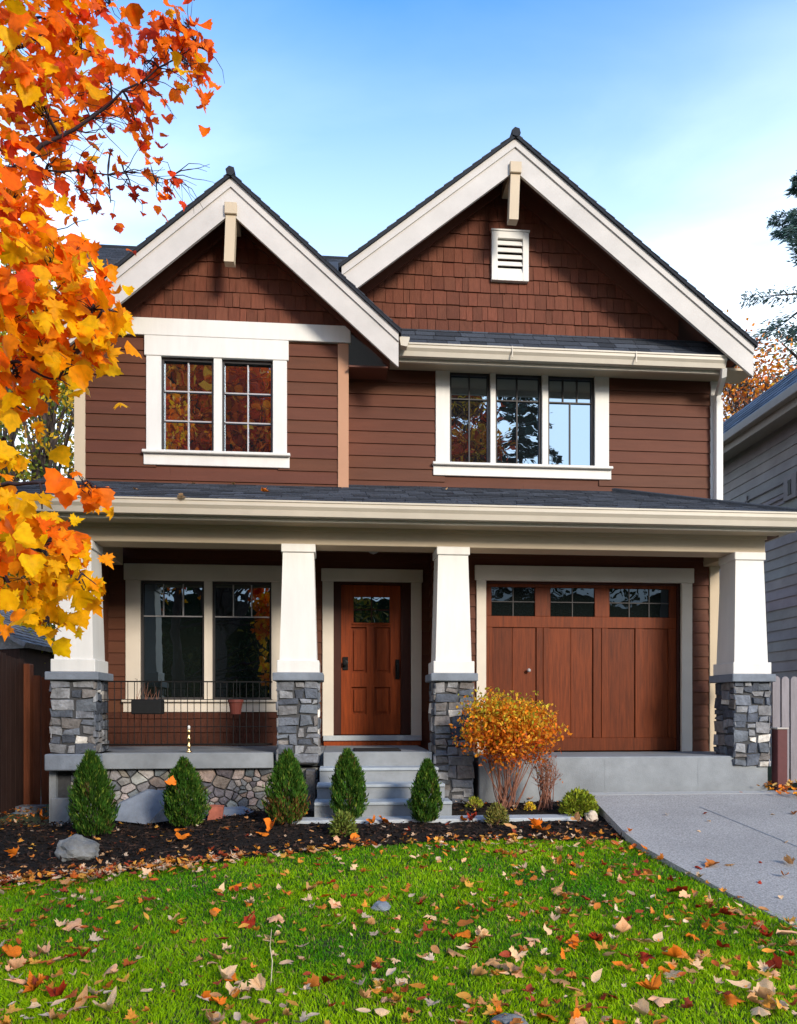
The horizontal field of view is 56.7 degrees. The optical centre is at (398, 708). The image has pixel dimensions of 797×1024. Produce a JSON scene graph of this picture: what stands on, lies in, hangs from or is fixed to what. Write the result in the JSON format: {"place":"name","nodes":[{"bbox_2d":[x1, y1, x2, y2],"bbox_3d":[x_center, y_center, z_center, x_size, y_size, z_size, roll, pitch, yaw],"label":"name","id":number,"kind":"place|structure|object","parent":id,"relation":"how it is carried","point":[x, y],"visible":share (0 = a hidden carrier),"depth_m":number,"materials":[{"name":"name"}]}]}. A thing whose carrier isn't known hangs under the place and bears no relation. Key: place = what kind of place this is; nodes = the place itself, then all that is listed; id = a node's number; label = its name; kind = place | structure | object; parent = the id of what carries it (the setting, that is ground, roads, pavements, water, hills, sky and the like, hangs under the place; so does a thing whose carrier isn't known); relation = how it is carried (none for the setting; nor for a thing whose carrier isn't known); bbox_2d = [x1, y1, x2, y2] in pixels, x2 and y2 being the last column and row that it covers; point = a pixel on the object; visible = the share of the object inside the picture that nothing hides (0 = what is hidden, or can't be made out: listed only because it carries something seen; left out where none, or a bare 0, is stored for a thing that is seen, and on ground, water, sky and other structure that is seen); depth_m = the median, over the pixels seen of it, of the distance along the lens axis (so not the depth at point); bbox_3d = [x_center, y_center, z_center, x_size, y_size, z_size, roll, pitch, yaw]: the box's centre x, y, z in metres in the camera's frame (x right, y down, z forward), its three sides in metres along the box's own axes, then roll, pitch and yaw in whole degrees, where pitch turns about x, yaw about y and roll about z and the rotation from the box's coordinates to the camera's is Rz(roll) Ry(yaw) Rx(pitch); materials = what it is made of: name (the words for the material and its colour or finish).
{"place":"outdoors","nodes":[
{"label":"outdoors","id":0,"kind":"place"},
{"bbox_2d":[353,748,400,750],"bbox_3d":[-0.248,0.471,8.428,0.528,0.018,0.400,0,0,-5],"label":"door mat","id":1,"kind":"object","parent":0,"point":[376,749],"depth_m":8.28,"materials":[{"name":"fabric"}]},
{"bbox_2d":[0,837,796,1023],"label":"lawn","id":2,"kind":"structure","parent":0,"point":[394,944],"depth_m":4.42,"materials":[{"name":"plant"}]},
{"bbox_2d":[2,944,21,957],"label":"fallen leaf","id":3,"kind":"object","parent":2,"relation":"on","point":[14,951],"visible":0.98,"depth_m":4.11,"materials":[{"name":"plant"}]},
{"bbox_2d":[6,955,26,968],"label":"fallen leaf","id":4,"kind":"object","parent":2,"relation":"on","point":[15,963],"visible":1,"depth_m":3.91,"materials":[{"name":"plant"}]},
{"bbox_2d":[4,978,28,985],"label":"fallen leaf","id":5,"kind":"object","parent":2,"relation":"on","point":[20,981],"visible":0.91,"depth_m":3.73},
{"bbox_2d":[22,970,45,992],"bbox_3d":[-1.808,1.361,3.665,0.095,0.094,0.151,0,0,-16],"label":"fallen leaf","id":6,"kind":"object","parent":2,"relation":"on","point":[31,987],"visible":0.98,"depth_m":3.68,"materials":[{"name":"plant"}]},
{"bbox_2d":[37,941,50,953],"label":"fallen leaf","id":7,"kind":"object","parent":2,"relation":"on","point":[45,949],"visible":0.88,"depth_m":4.09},
{"bbox_2d":[45,980,67,996],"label":"fallen leaf","id":8,"kind":"object","parent":2,"relation":"on","point":[57,991],"visible":1,"depth_m":3.61,"materials":[{"name":"plant"}]},
{"bbox_2d":[62,918,83,931],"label":"fallen leaf","id":9,"kind":"object","parent":2,"relation":"on","point":[72,924],"visible":0.83,"depth_m":4.51,"materials":[{"name":"plant"}]},
{"bbox_2d":[73,984,87,1010],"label":"fallen leaf","id":10,"kind":"object","parent":2,"relation":"on","point":[83,993],"visible":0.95,"depth_m":3.54,"materials":[{"name":"plant"}]},
{"bbox_2d":[93,985,116,1011],"bbox_3d":[-1.391,1.385,3.493,0.105,0.105,0.123,0,0,-14],"label":"fallen leaf","id":11,"kind":"object","parent":2,"relation":"on","point":[108,1005],"visible":1,"depth_m":3.50,"materials":[{"name":"plant"}]},
{"bbox_2d":[0,0,224,658],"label":"maple tree","id":12,"kind":"object","parent":2,"relation":"on","point":[32,251],"visible":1,"depth_m":3.60,"materials":[{"name":"orange plant"}]},
{"bbox_2d":[205,1010,224,1023],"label":"fallen leaf","id":13,"kind":"object","parent":2,"relation":"on","point":[213,1016],"visible":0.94,"depth_m":3.36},
{"bbox_2d":[212,996,226,1005],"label":"fallen leaf","id":14,"kind":"object","parent":2,"relation":"on","point":[221,1001],"visible":1,"depth_m":3.57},
{"bbox_2d":[218,965,236,979],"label":"fallen leaf","id":15,"kind":"object","parent":2,"relation":"on","point":[228,972],"visible":1,"depth_m":3.84,"materials":[{"name":"plant"}]},
{"bbox_2d":[225,973,237,981],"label":"fallen leaf","id":16,"kind":"object","parent":2,"relation":"on","point":[233,977],"visible":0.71,"depth_m":3.83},
{"bbox_2d":[225,981,241,995],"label":"fallen leaf","id":17,"kind":"object","parent":2,"relation":"on","point":[229,988],"visible":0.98,"depth_m":3.64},
{"bbox_2d":[239,981,252,991],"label":"fallen leaf","id":18,"kind":"object","parent":2,"relation":"on","point":[243,987],"visible":0.98,"depth_m":3.69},
{"bbox_2d":[242,913,255,928],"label":"fallen leaf","id":19,"kind":"object","parent":2,"relation":"on","point":[251,922],"visible":0.85,"depth_m":4.55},
{"bbox_2d":[248,973,265,989],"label":"fallen leaf","id":20,"kind":"object","parent":2,"relation":"on","point":[258,982],"visible":1,"depth_m":3.72,"materials":[{"name":"plant"}]},
{"bbox_2d":[266,914,284,922],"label":"fallen leaf","id":21,"kind":"object","parent":2,"relation":"on","point":[279,917],"visible":1,"depth_m":4.63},
{"bbox_2d":[301,974,319,986],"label":"fallen leaf","id":22,"kind":"object","parent":2,"relation":"on","point":[314,980],"visible":0.95,"depth_m":3.72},
{"bbox_2d":[0,800,625,884],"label":"mulch bed","id":23,"kind":"object","parent":2,"relation":"on","point":[240,842],"visible":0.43,"depth_m":6.78,"materials":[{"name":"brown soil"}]},
{"bbox_2d":[4,846,19,857],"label":"fallen leaf","id":24,"kind":"object","parent":23,"relation":"on","point":[13,851],"visible":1,"depth_m":6.26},
{"bbox_2d":[54,834,99,861],"bbox_3d":[-2.734,1.191,6.278,0.357,0.233,0.294,0,0,-5],"label":"garden rock","id":25,"kind":"object","parent":23,"relation":"on","point":[78,847],"visible":0.78,"depth_m":6.20,"materials":[{"name":"stone"}]},
{"bbox_2d":[65,749,120,837],"bbox_3d":[-2.917,0.821,7.009,0.513,0.890,0.452,0,0,34],"label":"arborvitae","id":26,"kind":"object","parent":23,"relation":"on","point":[91,770],"visible":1,"depth_m":6.92,"materials":[{"name":"green plant"}]},
{"bbox_2d":[115,789,164,823],"bbox_3d":[-2.709,1.043,7.823,0.512,0.344,0.280,0,0,-5],"label":"boulder","id":27,"kind":"object","parent":23,"relation":"on","point":[144,807],"visible":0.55,"depth_m":7.80,"materials":[{"name":"stone"}]},
{"bbox_2d":[150,807,169,822],"bbox_3d":[-2.479,1.100,7.716,0.225,0.188,0.110,0,0,-5],"label":"flagstone","id":28,"kind":"object","parent":23,"relation":"on","point":[160,816],"visible":0.5,"depth_m":7.68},
{"bbox_2d":[160,756,211,828],"bbox_3d":[-2.119,0.851,7.367,0.431,0.777,0.520,0,0,32],"label":"arborvitae","id":29,"kind":"object","parent":23,"relation":"on","point":[187,778],"visible":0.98,"depth_m":7.27,"materials":[{"name":"green plant"}]},
{"bbox_2d":[208,804,223,819],"bbox_3d":[-1.918,1.093,7.753,0.154,0.150,0.130,0,0,-5],"label":"red stone","id":30,"kind":"object","parent":23,"relation":"on","point":[216,811],"visible":0.93,"depth_m":7.74,"materials":[{"name":"stone"}]},
{"bbox_2d":[223,806,252,816],"bbox_3d":[-1.692,1.133,7.812,0.349,0.170,0.170,0,0,-5],"label":"flagstone","id":31,"kind":"object","parent":23,"relation":"on","point":[228,811],"visible":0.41,"depth_m":7.82,"materials":[{"name":"stone"}]},
{"bbox_2d":[264,817,275,831],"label":"fallen leaf","id":32,"kind":"object","parent":23,"relation":"on","point":[269,823],"visible":1,"depth_m":6.73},
{"bbox_2d":[260,748,310,824],"bbox_3d":[-1.065,0.755,7.007,0.425,0.793,0.485,0,0,31],"label":"arborvitae","id":33,"kind":"object","parent":23,"relation":"on","point":[287,776],"visible":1,"depth_m":6.91,"materials":[{"name":"green plant"}]},
{"bbox_2d":[328,809,358,836],"bbox_3d":[-0.500,1.032,6.664,0.292,0.260,0.300,0,0,-5],"label":"shrub","id":34,"kind":"object","parent":23,"relation":"on","point":[344,823],"visible":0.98,"depth_m":6.62,"materials":[{"name":"green plant"}]},
{"bbox_2d":[329,747,369,818],"bbox_3d":[-0.481,0.755,7.215,0.414,0.766,0.450,0,0,-5],"label":"arborvitae","id":35,"kind":"object","parent":23,"relation":"on","point":[347,773],"visible":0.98,"depth_m":7.12,"materials":[{"name":"green plant"}]},
{"bbox_2d":[404,758,444,823],"bbox_3d":[0.269,0.810,7.109,0.339,0.686,0.393,0,0,29],"label":"arborvitae","id":36,"kind":"object","parent":23,"relation":"on","point":[426,810],"visible":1,"depth_m":7.03,"materials":[{"name":"green plant"}]},
{"bbox_2d":[464,796,483,807],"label":"ground plant","id":37,"kind":"object","parent":23,"relation":"on","point":[472,801],"visible":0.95,"depth_m":7.71,"materials":[{"name":"green plant"}]},
{"bbox_2d":[483,802,509,824],"bbox_3d":[0.941,1.010,7.107,0.284,0.243,0.285,0,0,-5],"label":"shrub","id":38,"kind":"object","parent":23,"relation":"on","point":[496,813],"visible":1,"depth_m":7.06,"materials":[{"name":"green plant"}]},
{"bbox_2d":[449,687,572,808],"bbox_3d":[1.153,0.419,7.726,1.063,1.322,1.117,0,0,45],"label":"autumn shrub","id":39,"kind":"object","parent":23,"relation":"on","point":[515,737],"visible":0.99,"depth_m":7.64,"materials":[{"name":"plant"}]},
{"bbox_2d":[528,818,542,828],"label":"fallen leaf","id":40,"kind":"object","parent":23,"relation":"on","point":[534,821],"visible":0.88,"depth_m":6.88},
{"bbox_2d":[528,741,562,809],"bbox_3d":[1.549,0.690,7.754,0.379,0.790,0.365,0,0,-5],"label":"twiggy shrub","id":41,"kind":"object","parent":23,"relation":"on","point":[545,797],"visible":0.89,"depth_m":7.73,"materials":[{"name":"plant"}]},
{"bbox_2d":[558,787,598,816],"bbox_3d":[1.831,0.940,7.462,0.423,0.321,0.428,0,0,-5],"label":"shrub","id":42,"kind":"object","parent":23,"relation":"on","point":[583,800],"visible":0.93,"depth_m":7.40,"materials":[{"name":"green plant"}]},
{"bbox_2d":[584,810,598,820],"bbox_3d":[1.910,1.073,7.302,0.133,0.128,0.111,0,0,-5],"label":"stone","id":43,"kind":"object","parent":23,"relation":"on","point":[591,815],"visible":0.73,"depth_m":7.26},
{"bbox_2d":[371,901,390,911],"bbox_3d":[-0.116,1.315,4.875,0.120,0.078,0.089,0,0,15],"label":"stone","id":44,"kind":"object","parent":2,"relation":"on","point":[382,905],"visible":0.8,"depth_m":4.85,"materials":[{"name":"stone"}]},
{"bbox_2d":[375,1008,389,1016],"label":"fallen leaf","id":45,"kind":"object","parent":2,"relation":"on","point":[381,1012],"visible":1,"depth_m":3.50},
{"bbox_2d":[0,797,796,1023],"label":"leaf litter","id":46,"kind":"object","parent":2,"relation":"on","point":[159,864],"visible":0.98,"depth_m":4.62,"materials":[{"name":"plant"}]},
{"bbox_2d":[457,929,470,938],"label":"fallen leaf","id":47,"kind":"object","parent":2,"relation":"on","point":[467,933],"visible":0.95,"depth_m":4.43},
{"bbox_2d":[457,919,473,925],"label":"fallen leaf","id":48,"kind":"object","parent":2,"relation":"on","point":[463,922],"visible":1,"depth_m":4.53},
{"bbox_2d":[471,963,487,975],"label":"fallen leaf","id":49,"kind":"object","parent":2,"relation":"on","point":[477,971],"visible":1,"depth_m":3.85,"materials":[{"name":"plant"}]},
{"bbox_2d":[485,957,501,968],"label":"fallen leaf","id":50,"kind":"object","parent":2,"relation":"on","point":[494,962],"visible":0.98,"depth_m":4.03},
{"bbox_2d":[489,1013,527,1023],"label":"stone","id":51,"kind":"object","parent":2,"relation":"on","point":[505,1019],"visible":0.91,"depth_m":3.41,"materials":[{"name":"stone"}]},
{"bbox_2d":[506,961,523,972],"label":"fallen leaf","id":52,"kind":"object","parent":2,"relation":"on","point":[511,967],"visible":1,"depth_m":3.91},
{"bbox_2d":[509,946,526,961],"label":"fallen leaf","id":53,"kind":"object","parent":2,"relation":"on","point":[516,955],"visible":1,"depth_m":4.08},
{"bbox_2d":[550,979,570,986],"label":"fallen leaf","id":54,"kind":"object","parent":2,"relation":"on","point":[565,982],"visible":0.98,"depth_m":3.81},
{"bbox_2d":[565,934,578,948],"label":"fallen leaf","id":55,"kind":"object","parent":2,"relation":"on","point":[576,939],"visible":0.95,"depth_m":4.28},
{"bbox_2d":[568,1008,580,1018],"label":"fallen leaf","id":56,"kind":"object","parent":2,"relation":"on","point":[575,1013],"visible":0.9,"depth_m":3.44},
{"bbox_2d":[574,1016,587,1023],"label":"fallen leaf","id":57,"kind":"object","parent":2,"relation":"on","point":[580,1020],"visible":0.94,"depth_m":3.42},
{"bbox_2d":[588,931,603,940],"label":"fallen leaf","id":58,"kind":"object","parent":2,"relation":"on","point":[595,936],"visible":1,"depth_m":4.32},
{"bbox_2d":[591,969,601,982],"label":"fallen leaf","id":59,"kind":"object","parent":2,"relation":"on","point":[595,976],"visible":1,"depth_m":3.84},
{"bbox_2d":[612,916,632,931],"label":"fallen leaf","id":60,"kind":"object","parent":2,"relation":"on","point":[622,925],"visible":1,"depth_m":4.45,"materials":[{"name":"plant"}]},
{"bbox_2d":[628,997,648,1015],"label":"fallen leaf","id":61,"kind":"object","parent":2,"relation":"on","point":[640,1006],"visible":1,"depth_m":3.48,"materials":[{"name":"plant"}]},
{"bbox_2d":[638,952,655,963],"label":"fallen leaf","id":62,"kind":"object","parent":2,"relation":"on","point":[645,956],"visible":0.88,"depth_m":4.09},
{"bbox_2d":[636,973,661,989],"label":"fallen leaf","id":63,"kind":"object","parent":2,"relation":"on","point":[655,983],"visible":1,"depth_m":3.74,"materials":[{"name":"plant"}]},
{"bbox_2d":[646,995,675,1007],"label":"fallen leaf","id":64,"kind":"object","parent":2,"relation":"on","point":[660,1001],"visible":0.98,"depth_m":3.62,"materials":[{"name":"plant"}]},
{"bbox_2d":[662,944,681,956],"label":"fallen leaf","id":65,"kind":"object","parent":2,"relation":"on","point":[674,951],"visible":1,"depth_m":4.08,"materials":[{"name":"plant"}]},
{"bbox_2d":[663,969,683,984],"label":"fallen leaf","id":66,"kind":"object","parent":2,"relation":"on","point":[671,974],"visible":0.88,"depth_m":3.90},
{"bbox_2d":[667,886,687,891],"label":"fallen leaf","id":67,"kind":"object","parent":2,"relation":"on","point":[679,888],"visible":0.95,"depth_m":5.16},
{"bbox_2d":[718,906,735,914],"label":"fallen leaf","id":68,"kind":"object","parent":2,"relation":"on","point":[723,910],"visible":1,"depth_m":4.74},
{"bbox_2d":[722,994,746,1007],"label":"fallen leaf","id":69,"kind":"object","parent":2,"relation":"on","point":[732,999],"visible":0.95,"depth_m":3.65,"materials":[{"name":"plant"}]},
{"bbox_2d":[726,979,750,987],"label":"fallen leaf","id":70,"kind":"object","parent":2,"relation":"on","point":[743,983],"visible":1,"depth_m":3.76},
{"bbox_2d":[747,992,761,1003],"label":"fallen leaf","id":71,"kind":"object","parent":2,"relation":"on","point":[751,996],"visible":1,"depth_m":3.61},
{"bbox_2d":[750,1007,770,1016],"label":"fallen leaf","id":72,"kind":"object","parent":2,"relation":"on","point":[762,1012],"visible":1,"depth_m":3.52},
{"bbox_2d":[747,978,774,999],"bbox_3d":[1.804,1.397,3.651,0.112,0.095,0.117,0,0,-12],"label":"fallen leaf","id":73,"kind":"object","parent":2,"relation":"on","point":[764,987],"visible":0.98,"depth_m":3.66,"materials":[{"name":"plant"}]},
{"bbox_2d":[756,959,773,971],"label":"fallen leaf","id":74,"kind":"object","parent":2,"relation":"on","point":[763,967],"visible":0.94,"depth_m":3.96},
{"bbox_2d":[759,1000,776,1008],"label":"fallen leaf","id":75,"kind":"object","parent":2,"relation":"on","point":[774,1005],"visible":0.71,"depth_m":3.59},
{"bbox_2d":[763,952,782,968],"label":"fallen leaf","id":76,"kind":"object","parent":2,"relation":"on","point":[776,961],"visible":0.88,"depth_m":3.98,"materials":[{"name":"plant"}]},
{"bbox_2d":[776,929,796,934],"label":"fallen leaf","id":77,"kind":"object","parent":2,"relation":"on","point":[783,932],"visible":1,"depth_m":4.43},
{"bbox_2d":[0,765,796,824],"bbox_3d":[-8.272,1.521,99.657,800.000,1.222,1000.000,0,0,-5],"label":"ground","id":78,"kind":"structure","parent":0,"point":[36,818],"depth_m":8.59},
{"bbox_2d":[0,650,27,816],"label":"board fence","id":79,"kind":"object","parent":78,"relation":"on","point":[11,732],"visible":0.8,"depth_m":8.69,"materials":[{"name":"wood"}]},
{"bbox_2d":[0,610,54,676],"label":"garden shed","id":80,"kind":"structure","parent":78,"relation":"on","point":[20,643],"depth_m":11.48,"materials":[{"name":"grey"}]},
{"bbox_2d":[24,664,32,804],"bbox_3d":[-4.619,0.341,9.134,0.150,1.779,0.130,0,0,-5],"label":"fence post","id":81,"kind":"object","parent":78,"relation":"on","point":[28,733],"visible":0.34,"depth_m":9.07,"materials":[{"name":"wood"}]},
{"bbox_2d":[12,804,45,813],"bbox_3d":[-4.472,1.228,8.907,0.407,0.105,0.245,0,0,-5],"label":"stepping stone","id":82,"kind":"object","parent":78,"relation":"on","point":[35,807],"visible":0.53,"depth_m":8.83,"materials":[{"name":"stone"}]},
{"bbox_2d":[0,266,73,628],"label":"deciduous tree","id":83,"kind":"object","parent":78,"relation":"on","point":[39,458],"visible":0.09,"depth_m":15.05,"materials":[{"name":"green plant"}]},
{"bbox_2d":[0,224,73,576],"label":"deciduous tree","id":84,"kind":"object","parent":78,"relation":"on","point":[4,434],"visible":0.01,"depth_m":18.31,"materials":[{"name":"green plant"}]},
{"bbox_2d":[33,675,51,804],"bbox_3d":[-4.541,0.406,9.487,0.388,1.648,0.067,0,0,-32],"label":"board fence","id":85,"kind":"object","parent":78,"relation":"on","point":[41,714],"visible":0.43,"depth_m":9.43,"materials":[{"name":"wood"}]},
{"bbox_2d":[16,127,796,824],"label":"house","id":86,"kind":"structure","parent":78,"relation":"on","point":[466,427],"depth_m":8.74,"materials":[{"name":"brown paint"}]},
{"bbox_2d":[131,679,163,713],"bbox_3d":[-2.697,-0.128,7.944,0.310,0.382,0.180,0,0,-5],"label":"black planter","id":87,"kind":"object","parent":86,"relation":"hanging from","point":[147,706],"visible":1,"depth_m":7.86,"materials":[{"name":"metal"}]},
{"bbox_2d":[186,725,191,752],"bbox_3d":[-2.283,0.333,8.039,0.064,0.295,0.062,0,0,-5],"label":"brass candlestick","id":88,"kind":"object","parent":86,"relation":"on","point":[188,740],"visible":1,"depth_m":8.03,"materials":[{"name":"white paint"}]},
{"bbox_2d":[122,563,281,711],"bbox_3d":[-2.475,-0.891,9.421,2.033,1.876,0.138,0,0,-5],"label":"window","id":89,"kind":"structure","parent":86,"relation":"in","point":[181,624],"depth_m":9.45,"materials":[{"name":"paint"}]},
{"bbox_2d":[142,335,289,468],"bbox_3d":[-2.117,-3.569,8.627,1.693,1.492,0.138,0,0,-5],"label":"window","id":90,"kind":"structure","parent":86,"relation":"in","point":[203,411],"depth_m":8.65,"materials":[{"name":"white paint"}]},
{"bbox_2d":[228,680,243,713],"bbox_3d":[-1.772,-0.128,8.031,0.167,0.382,0.167,0,0,-39],"label":"clay pot","id":91,"kind":"object","parent":86,"relation":"hanging from","point":[235,706],"visible":1,"depth_m":7.98,"materials":[{"name":"red ceramic"}]},
{"bbox_2d":[341,585,399,733],"bbox_3d":[-0.359,-0.635,9.636,0.776,1.949,0.115,0,0,-5],"label":"front door","id":92,"kind":"structure","parent":86,"relation":"in","point":[370,614],"depth_m":9.66,"materials":[{"name":"brown wood"}]},
{"bbox_2d":[432,371,612,479],"bbox_3d":[1.541,-3.585,9.152,2.261,1.456,0.138,0,0,-5],"label":"window","id":93,"kind":"structure","parent":86,"relation":"in","point":[492,424],"depth_m":9.19,"materials":[{"name":"white paint"}]},
{"bbox_2d":[486,583,675,750],"bbox_3d":[2.314,-0.520,9.288,2.485,2.105,0.080,0,0,-5],"label":"garage door","id":94,"kind":"structure","parent":86,"relation":"in","point":[604,655],"depth_m":9.30,"materials":[{"name":"brown wood"}]},
{"bbox_2d":[719,368,796,767],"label":"neighbour house","id":95,"kind":"structure","parent":78,"relation":"on","point":[759,449],"depth_m":11.77,"materials":[{"name":"grey"}]},
{"bbox_2d":[721,170,796,411],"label":"pine tree","id":96,"kind":"object","parent":78,"relation":"on","point":[789,232],"visible":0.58,"depth_m":21.07,"materials":[{"name":"green plant"}]},
{"bbox_2d":[721,309,796,421],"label":"deciduous tree","id":97,"kind":"object","parent":78,"relation":"on","point":[743,397],"visible":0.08,"depth_m":19.16,"materials":[{"name":"orange plant"}]},
{"bbox_2d":[726,339,796,415],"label":"deciduous tree","id":98,"kind":"object","parent":78,"relation":"on","point":[778,365],"depth_m":22.43,"materials":[{"name":"orange plant"}]},
{"bbox_2d":[770,727,788,790],"bbox_3d":[4.363,0.641,8.450,0.140,0.843,0.140,0,0,-5],"label":"marker post","id":99,"kind":"object","parent":78,"relation":"on","point":[779,755],"visible":0.75,"depth_m":8.39,"materials":[{"name":"red paint"}]},
{"bbox_2d":[770,676,796,782],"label":"picket fence","id":100,"kind":"object","parent":78,"relation":"on","point":[784,722],"visible":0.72,"depth_m":9.17,"materials":[{"name":"grey paint"}]},
{"bbox_2d":[0,0,796,624],"label":"sky","id":101,"kind":"structure","parent":0,"point":[678,118],"materials":[{"name":"blue"}]},
{"bbox_2d":[292,814,580,823],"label":"walkway","id":102,"kind":"structure","parent":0,"point":[443,819],"depth_m":7.20,"materials":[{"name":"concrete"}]},
{"bbox_2d":[589,790,796,794],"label":"driveway apron","id":103,"kind":"object","parent":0,"point":[680,792],"visible":0.17,"depth_m":8.19,"materials":[{"name":"concrete"}]},
{"bbox_2d":[593,793,796,928],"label":"driveway","id":104,"kind":"structure","parent":0,"point":[677,839],"depth_m":6.51,"materials":[{"name":"concrete"}]},
{"bbox_2d":[757,779,796,795],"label":"leaf litter","id":105,"kind":"object","parent":104,"relation":"on","point":[788,783],"visible":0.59,"depth_m":8.28,"materials":[{"name":"plant"}]},
{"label":"fallen leaf","id":106,"kind":"object","parent":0,"visible":0},
{"bbox_2d":[475,928,488,938],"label":"fallen leaf","id":107,"kind":"object","parent":106,"relation":"on","point":[485,932],"visible":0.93,"depth_m":4.36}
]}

